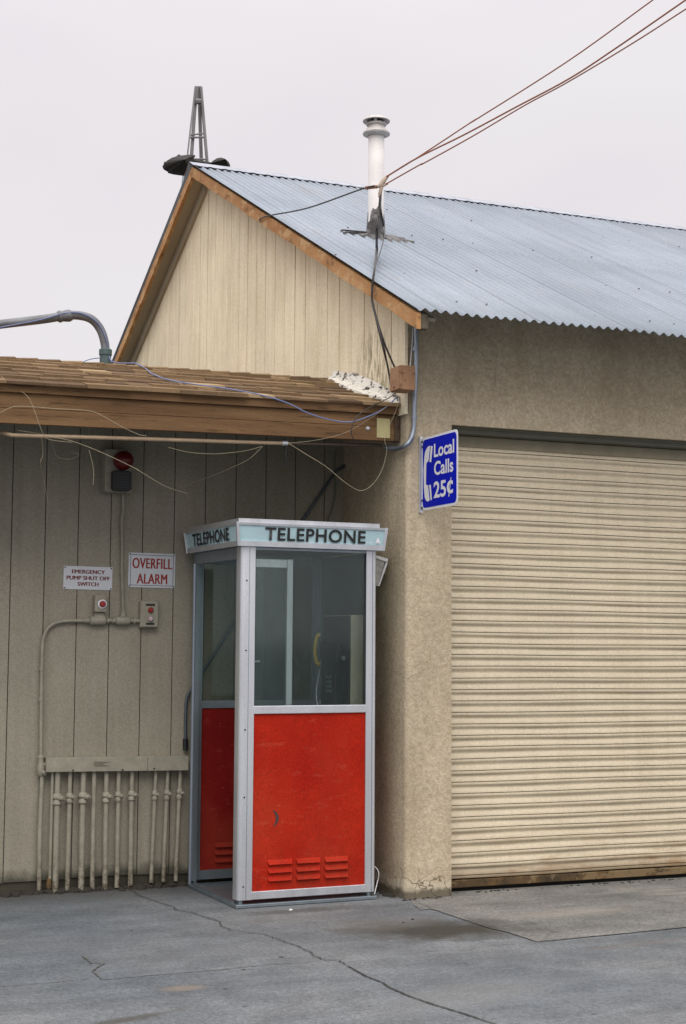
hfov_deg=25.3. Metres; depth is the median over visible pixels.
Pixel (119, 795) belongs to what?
conduit pipe
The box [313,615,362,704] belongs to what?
pay phone
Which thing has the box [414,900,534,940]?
ground crack
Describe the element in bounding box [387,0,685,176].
service wire
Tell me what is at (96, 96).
sky
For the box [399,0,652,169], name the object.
service wire
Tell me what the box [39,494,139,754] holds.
conduit run
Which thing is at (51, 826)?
conduit pipe
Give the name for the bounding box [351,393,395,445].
blue cable
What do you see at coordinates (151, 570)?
alarm sign
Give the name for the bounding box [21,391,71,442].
dry tendril
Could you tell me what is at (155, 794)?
conduit pipe
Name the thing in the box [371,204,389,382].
drop cable
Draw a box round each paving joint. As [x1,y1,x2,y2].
[109,962,300,978]
[541,927,679,940]
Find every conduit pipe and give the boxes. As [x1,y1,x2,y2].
[48,772,53,878]
[52,772,64,892]
[65,772,75,890]
[78,772,90,889]
[90,772,96,888]
[102,771,112,889]
[114,771,123,887]
[128,771,137,885]
[149,771,159,882]
[161,771,171,881]
[174,770,184,880]
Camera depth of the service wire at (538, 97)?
9.46 m
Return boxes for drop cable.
[371,192,389,376]
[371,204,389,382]
[371,210,394,366]
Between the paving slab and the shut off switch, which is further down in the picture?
the paving slab
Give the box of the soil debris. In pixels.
[0,878,673,900]
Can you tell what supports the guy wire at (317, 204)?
attached to the gabled building
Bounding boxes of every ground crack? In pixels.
[82,955,107,978]
[129,888,345,964]
[348,966,495,1023]
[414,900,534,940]
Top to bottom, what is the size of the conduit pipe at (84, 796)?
0.722 m
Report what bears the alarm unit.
attached to the lean to building
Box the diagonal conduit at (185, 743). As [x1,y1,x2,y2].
[183,464,344,749]
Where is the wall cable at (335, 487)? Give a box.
[327,450,336,557]
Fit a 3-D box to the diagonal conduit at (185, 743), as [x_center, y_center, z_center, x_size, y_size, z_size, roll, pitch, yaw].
[-0.320,0.524,9.872,1.451,1.976,0.034,2,-5,-23]
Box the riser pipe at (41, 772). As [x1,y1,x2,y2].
[37,755,46,890]
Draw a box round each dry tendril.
[0,406,144,435]
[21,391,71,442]
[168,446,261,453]
[284,407,385,443]
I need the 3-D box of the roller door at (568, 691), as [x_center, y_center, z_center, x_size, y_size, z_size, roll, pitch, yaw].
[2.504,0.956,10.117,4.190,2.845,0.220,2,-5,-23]
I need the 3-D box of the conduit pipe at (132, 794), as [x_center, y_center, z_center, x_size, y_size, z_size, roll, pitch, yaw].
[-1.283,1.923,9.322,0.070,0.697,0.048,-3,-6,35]
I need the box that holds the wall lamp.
[376,555,387,585]
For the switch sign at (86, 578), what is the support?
attached to the lean to building
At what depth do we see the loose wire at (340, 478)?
9.13 m
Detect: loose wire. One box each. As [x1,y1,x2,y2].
[44,435,187,493]
[177,446,262,487]
[290,399,398,490]
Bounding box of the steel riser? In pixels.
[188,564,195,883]
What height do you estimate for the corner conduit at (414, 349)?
0.748 m
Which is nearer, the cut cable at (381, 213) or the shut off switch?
the shut off switch
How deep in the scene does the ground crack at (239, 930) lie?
7.96 m
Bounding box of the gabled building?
[111,115,685,898]
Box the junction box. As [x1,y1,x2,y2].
[390,365,414,392]
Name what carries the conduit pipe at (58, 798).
attached to the lean to building
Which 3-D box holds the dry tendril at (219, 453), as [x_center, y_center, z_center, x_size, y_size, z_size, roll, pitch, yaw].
[-0.745,-0.363,8.880,0.552,0.057,0.047,2,-5,-17]
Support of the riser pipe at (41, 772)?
attached to the lean to building
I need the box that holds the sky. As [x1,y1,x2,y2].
[0,0,685,361]
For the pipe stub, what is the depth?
9.10 m
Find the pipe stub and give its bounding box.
[46,878,51,888]
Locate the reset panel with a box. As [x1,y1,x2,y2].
[139,601,158,627]
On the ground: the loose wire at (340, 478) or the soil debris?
the soil debris
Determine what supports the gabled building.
on the ground
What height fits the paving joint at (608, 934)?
0.001 m
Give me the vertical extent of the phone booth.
2.203 m
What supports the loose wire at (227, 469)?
hanging from the eave conduit at (95, 437)
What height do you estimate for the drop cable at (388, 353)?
1.276 m
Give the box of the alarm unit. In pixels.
[100,449,133,493]
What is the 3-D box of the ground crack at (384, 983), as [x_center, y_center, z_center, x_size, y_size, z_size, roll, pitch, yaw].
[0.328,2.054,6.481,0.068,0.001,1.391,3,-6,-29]
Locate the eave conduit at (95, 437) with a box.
[0,430,381,466]
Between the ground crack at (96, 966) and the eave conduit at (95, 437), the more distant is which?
the eave conduit at (95, 437)
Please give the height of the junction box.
0.145 m
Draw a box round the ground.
[0,877,685,1023]
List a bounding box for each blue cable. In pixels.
[135,363,396,422]
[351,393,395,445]
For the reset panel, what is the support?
attached to the lean to building
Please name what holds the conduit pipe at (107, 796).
attached to the lean to building
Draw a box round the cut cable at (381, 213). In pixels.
[379,195,384,226]
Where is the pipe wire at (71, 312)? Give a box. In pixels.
[0,312,134,363]
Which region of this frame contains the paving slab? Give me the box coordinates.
[412,877,685,941]
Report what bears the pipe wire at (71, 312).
attached to the lean to building
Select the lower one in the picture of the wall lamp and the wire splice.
the wall lamp
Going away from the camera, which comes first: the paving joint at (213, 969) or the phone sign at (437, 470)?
the paving joint at (213, 969)
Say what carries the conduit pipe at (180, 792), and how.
attached to the lean to building
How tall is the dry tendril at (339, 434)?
0.263 m
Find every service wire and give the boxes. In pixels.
[386,8,685,184]
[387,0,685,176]
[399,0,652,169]
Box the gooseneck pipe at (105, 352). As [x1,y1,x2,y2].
[0,309,111,363]
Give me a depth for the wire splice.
9.78 m
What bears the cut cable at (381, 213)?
attached to the wire splice
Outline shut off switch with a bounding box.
[93,595,106,616]
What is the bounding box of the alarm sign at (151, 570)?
[128,552,175,587]
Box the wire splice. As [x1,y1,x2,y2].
[377,175,388,196]
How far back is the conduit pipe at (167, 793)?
9.40 m
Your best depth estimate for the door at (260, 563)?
8.96 m
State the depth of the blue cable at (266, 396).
9.04 m
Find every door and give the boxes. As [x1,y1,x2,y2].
[254,558,292,705]
[451,425,685,890]
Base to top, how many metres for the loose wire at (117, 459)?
0.264 m
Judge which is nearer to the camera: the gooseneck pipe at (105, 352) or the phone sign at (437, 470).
the phone sign at (437, 470)
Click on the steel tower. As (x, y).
(177, 164)
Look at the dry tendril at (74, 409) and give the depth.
8.47 m
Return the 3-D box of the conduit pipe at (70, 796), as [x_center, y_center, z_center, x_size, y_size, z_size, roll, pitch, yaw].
[-1.637,1.911,9.176,0.066,0.722,0.045,-3,-6,35]
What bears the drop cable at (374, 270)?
attached to the gabled building
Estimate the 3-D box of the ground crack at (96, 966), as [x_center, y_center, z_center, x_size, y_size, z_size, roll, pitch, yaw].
[-1.127,2.092,7.049,0.085,0.001,0.556,2,-5,-17]
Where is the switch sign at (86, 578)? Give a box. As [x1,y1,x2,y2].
[63,566,112,589]
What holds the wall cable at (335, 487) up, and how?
attached to the lean to building
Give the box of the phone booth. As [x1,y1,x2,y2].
[183,518,387,908]
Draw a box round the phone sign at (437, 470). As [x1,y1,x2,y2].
[418,429,457,512]
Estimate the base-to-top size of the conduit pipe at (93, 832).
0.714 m
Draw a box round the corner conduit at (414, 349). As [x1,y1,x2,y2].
[383,327,417,450]
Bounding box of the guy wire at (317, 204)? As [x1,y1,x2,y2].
[258,185,375,219]
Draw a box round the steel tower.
[162,86,229,184]
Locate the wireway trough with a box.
[44,755,188,771]
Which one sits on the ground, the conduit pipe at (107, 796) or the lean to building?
the lean to building
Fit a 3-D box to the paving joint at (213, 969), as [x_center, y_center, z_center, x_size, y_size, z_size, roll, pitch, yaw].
[-0.597,2.094,7.007,1.001,0.001,0.037,2,-5,-23]
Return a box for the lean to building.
[0,356,400,891]
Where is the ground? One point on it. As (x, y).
(48, 940)
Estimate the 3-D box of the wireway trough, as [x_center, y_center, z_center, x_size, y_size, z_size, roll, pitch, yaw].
[-1.375,1.534,9.325,0.882,0.097,0.082,2,-5,-23]

